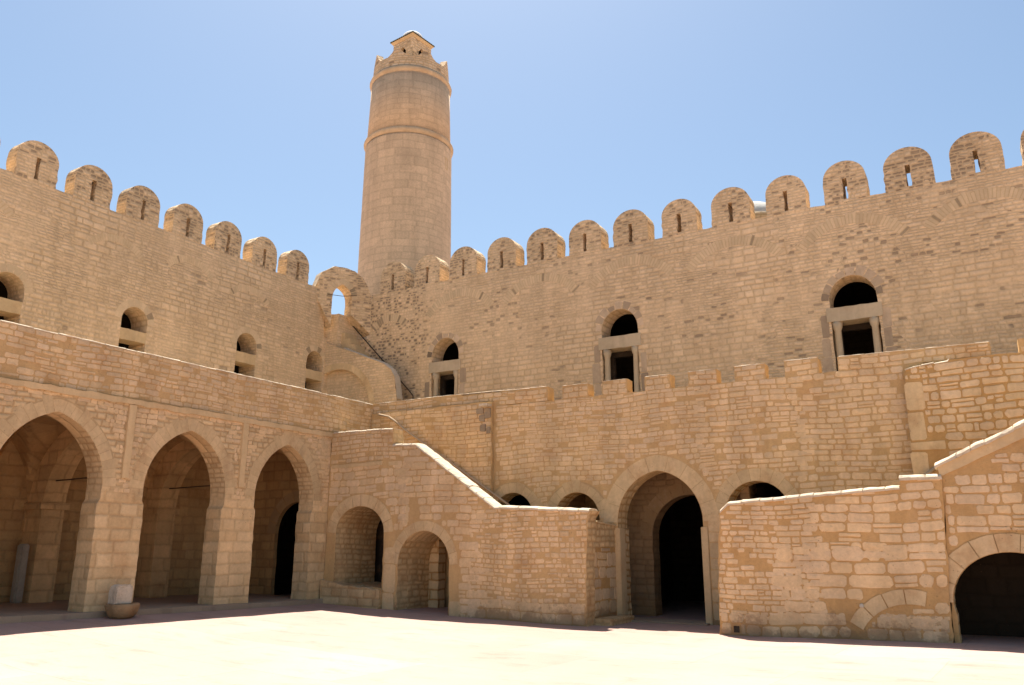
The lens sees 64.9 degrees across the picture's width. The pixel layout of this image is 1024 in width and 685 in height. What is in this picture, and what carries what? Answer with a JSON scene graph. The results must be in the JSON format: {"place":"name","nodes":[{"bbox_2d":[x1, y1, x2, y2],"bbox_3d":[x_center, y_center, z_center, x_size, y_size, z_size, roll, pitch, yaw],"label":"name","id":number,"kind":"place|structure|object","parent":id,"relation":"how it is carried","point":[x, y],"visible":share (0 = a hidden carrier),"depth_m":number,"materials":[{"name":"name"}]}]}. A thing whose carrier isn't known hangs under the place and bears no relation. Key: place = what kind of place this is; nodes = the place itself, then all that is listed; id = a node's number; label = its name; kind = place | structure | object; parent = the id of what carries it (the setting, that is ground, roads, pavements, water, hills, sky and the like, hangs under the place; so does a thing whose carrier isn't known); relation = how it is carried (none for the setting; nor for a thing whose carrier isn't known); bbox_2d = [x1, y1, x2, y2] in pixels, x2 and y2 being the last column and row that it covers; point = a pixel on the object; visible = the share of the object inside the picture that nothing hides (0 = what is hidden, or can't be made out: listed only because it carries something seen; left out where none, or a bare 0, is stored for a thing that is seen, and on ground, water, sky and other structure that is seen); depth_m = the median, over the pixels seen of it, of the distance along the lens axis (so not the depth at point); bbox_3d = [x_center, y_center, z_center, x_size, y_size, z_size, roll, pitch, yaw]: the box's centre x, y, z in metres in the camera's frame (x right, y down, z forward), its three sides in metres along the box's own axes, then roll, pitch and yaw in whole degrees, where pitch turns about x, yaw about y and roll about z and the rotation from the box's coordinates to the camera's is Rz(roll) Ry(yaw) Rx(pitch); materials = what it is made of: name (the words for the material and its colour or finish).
{"place":"outdoors","nodes":[
{"label":"outdoors","id":0,"kind":"place"},
{"bbox_2d":[0,593,322,623],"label":"arcade floor","id":1,"kind":"structure","parent":0,"point":[53,610],"depth_m":17.00,"materials":[{"name":"brown stone"}]},
{"bbox_2d":[10,544,29,602],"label":"marble pillar","id":2,"kind":"structure","parent":1,"relation":"on","point":[19,575],"depth_m":17.40,"materials":[{"name":"grey stone"}]},
{"bbox_2d":[0,594,1023,684],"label":"courtyard ground","id":3,"kind":"structure","parent":0,"point":[320,644],"depth_m":12.14,"materials":[{"name":"beige stone"}]},
{"bbox_2d":[104,602,139,618],"bbox_3d":[-7.456,5.151,15.440,0.547,0.288,0.676,-8,-16,30],"label":"stone basin","id":4,"kind":"object","parent":3,"relation":"on","point":[120,611],"visible":0.91,"depth_m":15.21,"materials":[{"name":"brown stone"}]},
{"bbox_2d":[107,584,132,603],"bbox_3d":[-7.524,4.838,15.457,0.254,0.382,0.379,-8,-16,30],"label":"marble block","id":5,"kind":"object","parent":4,"relation":"on","point":[120,593],"depth_m":15.36,"materials":[{"name":"white stone"}]},
{"bbox_2d":[0,320,372,611],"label":"arcade gallery","id":6,"kind":"object","parent":3,"relation":"on","point":[145,475],"visible":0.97,"depth_m":18.15,"materials":[{"name":"stone"}]},
{"bbox_2d":[320,428,633,626],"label":"staircase","id":7,"kind":"structure","parent":3,"relation":"on","point":[426,504],"depth_m":19.11,"materials":[{"name":"stone"}]},
{"bbox_2d":[371,338,1023,625],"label":"terrace wall","id":8,"kind":"structure","parent":3,"relation":"on","point":[660,471],"depth_m":18.19,"materials":[{"name":"stone"}]},
{"bbox_2d":[374,520,383,581],"bbox_3d":[-3.024,5.485,21.868,2.600,2.350,0.060,-8,-16,30],"label":"door","id":9,"kind":"structure","parent":8,"relation":"in","point":[380,530],"depth_m":22.14,"materials":[{"name":"brown wood"}]},
{"bbox_2d":[378,414,509,504],"bbox_3d":[-1.816,3.095,21.383,4.473,2.791,0.170,-8,-16,30],"label":"handrail","id":10,"kind":"object","parent":8,"relation":"attached to","point":[454,465],"visible":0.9,"depth_m":21.14,"materials":[{"name":"beige stone"}]},
{"bbox_2d":[925,467,935,474],"bbox_3d":[7.867,2.562,15.366,0.444,0.365,0.070,-7,-16,26],"label":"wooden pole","id":11,"kind":"object","parent":8,"relation":"attached to","point":[932,470],"visible":0.23,"depth_m":15.31,"materials":[{"name":"brown wood"}]},
{"bbox_2d":[718,419,1023,642],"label":"staircase","id":12,"kind":"structure","parent":3,"relation":"on","point":[934,558],"depth_m":14.21,"materials":[{"name":"stone"}]},
{"bbox_2d":[0,0,1023,314],"label":"sky","id":13,"kind":"structure","parent":0,"point":[252,115],"materials":[{"name":"blue"}]},
{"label":"terrace floor","id":14,"kind":"structure","parent":0,"visible":0},
{"bbox_2d":[0,140,327,392],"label":"rampart wall","id":15,"kind":"structure","parent":14,"relation":"on","point":[79,258],"depth_m":22.04,"materials":[{"name":"stone"}]},
{"bbox_2d":[0,263,32,316],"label":"window","id":16,"kind":"structure","parent":15,"relation":"in","point":[8,307],"depth_m":18.86,"materials":[{"name":"stone"}]},
{"bbox_2d":[115,300,153,345],"bbox_3d":[-10.278,-0.553,21.605,0.508,1.137,1.161,-8,-16,30],"label":"window","id":17,"kind":"structure","parent":15,"relation":"in","point":[127,336],"depth_m":21.46,"materials":[{"name":"stone"}]},
{"bbox_2d":[232,326,261,366],"bbox_3d":[-8.344,0.107,24.803,0.507,1.149,1.167,-8,-16,30],"label":"window","id":18,"kind":"structure","parent":15,"relation":"in","point":[242,359],"depth_m":24.66,"materials":[{"name":"stone"}]},
{"bbox_2d":[302,345,324,382],"bbox_3d":[-6.857,0.706,27.238,0.508,1.180,1.176,-8,-16,30],"label":"window","id":19,"kind":"structure","parent":15,"relation":"in","point":[312,376],"depth_m":27.09,"materials":[{"name":"stone"}]},
{"bbox_2d":[306,314,402,403],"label":"staircase","id":20,"kind":"structure","parent":14,"relation":"on","point":[353,370],"depth_m":26.94,"materials":[{"name":"stone"}]},
{"bbox_2d":[360,130,1023,399],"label":"rampart wall","id":21,"kind":"structure","parent":14,"relation":"on","point":[925,260],"depth_m":21.72,"materials":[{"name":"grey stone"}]},
{"bbox_2d":[312,266,370,336],"bbox_3d":[-5.967,-1.463,28.076,2.089,2.379,0.503,5,-15,-19],"label":"archway","id":22,"kind":"object","parent":21,"relation":"attached to","point":[351,286],"visible":0.98,"depth_m":28.01,"materials":[{"name":"stone"}]},
{"bbox_2d":[353,326,413,398],"bbox_3d":[-4.541,0.734,27.351,3.193,3.864,0.160,-8,-16,30],"label":"handrail","id":23,"kind":"object","parent":21,"relation":"attached to","point":[381,359],"visible":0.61,"depth_m":27.41,"materials":[{"name":"metal"}]},
{"bbox_2d":[358,31,452,338],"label":"watchtower","id":24,"kind":"structure","parent":21,"relation":"on","point":[406,210],"depth_m":34.05,"materials":[{"name":"stone"}]},
{"bbox_2d":[424,333,465,397],"bbox_3d":[-2.023,1.567,26.024,1.665,3.793,0.652,-8,-16,30],"label":"window","id":25,"kind":"structure","parent":21,"relation":"in","point":[438,369],"depth_m":26.02,"materials":[{"name":"grey stone"}]},
{"bbox_2d":[592,301,647,395],"bbox_3d":[3.212,0.767,23.024,1.720,3.865,0.652,-8,-16,30],"label":"window","id":26,"kind":"structure","parent":21,"relation":"in","point":[629,343],"depth_m":23.03,"materials":[{"name":"grey stone"}]},
{"bbox_2d":[753,201,766,218],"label":"prayer hall dome","id":27,"kind":"structure","parent":21,"relation":"on","point":[760,209],"depth_m":26.68,"materials":[{"name":"paint"}]},
{"bbox_2d":[820,265,897,372],"bbox_3d":[8.590,0.007,19.927,1.729,3.811,0.652,-8,-16,30],"label":"window","id":28,"kind":"structure","parent":21,"relation":"in","point":[850,316],"depth_m":19.90,"materials":[{"name":"grey stone"}]}
]}

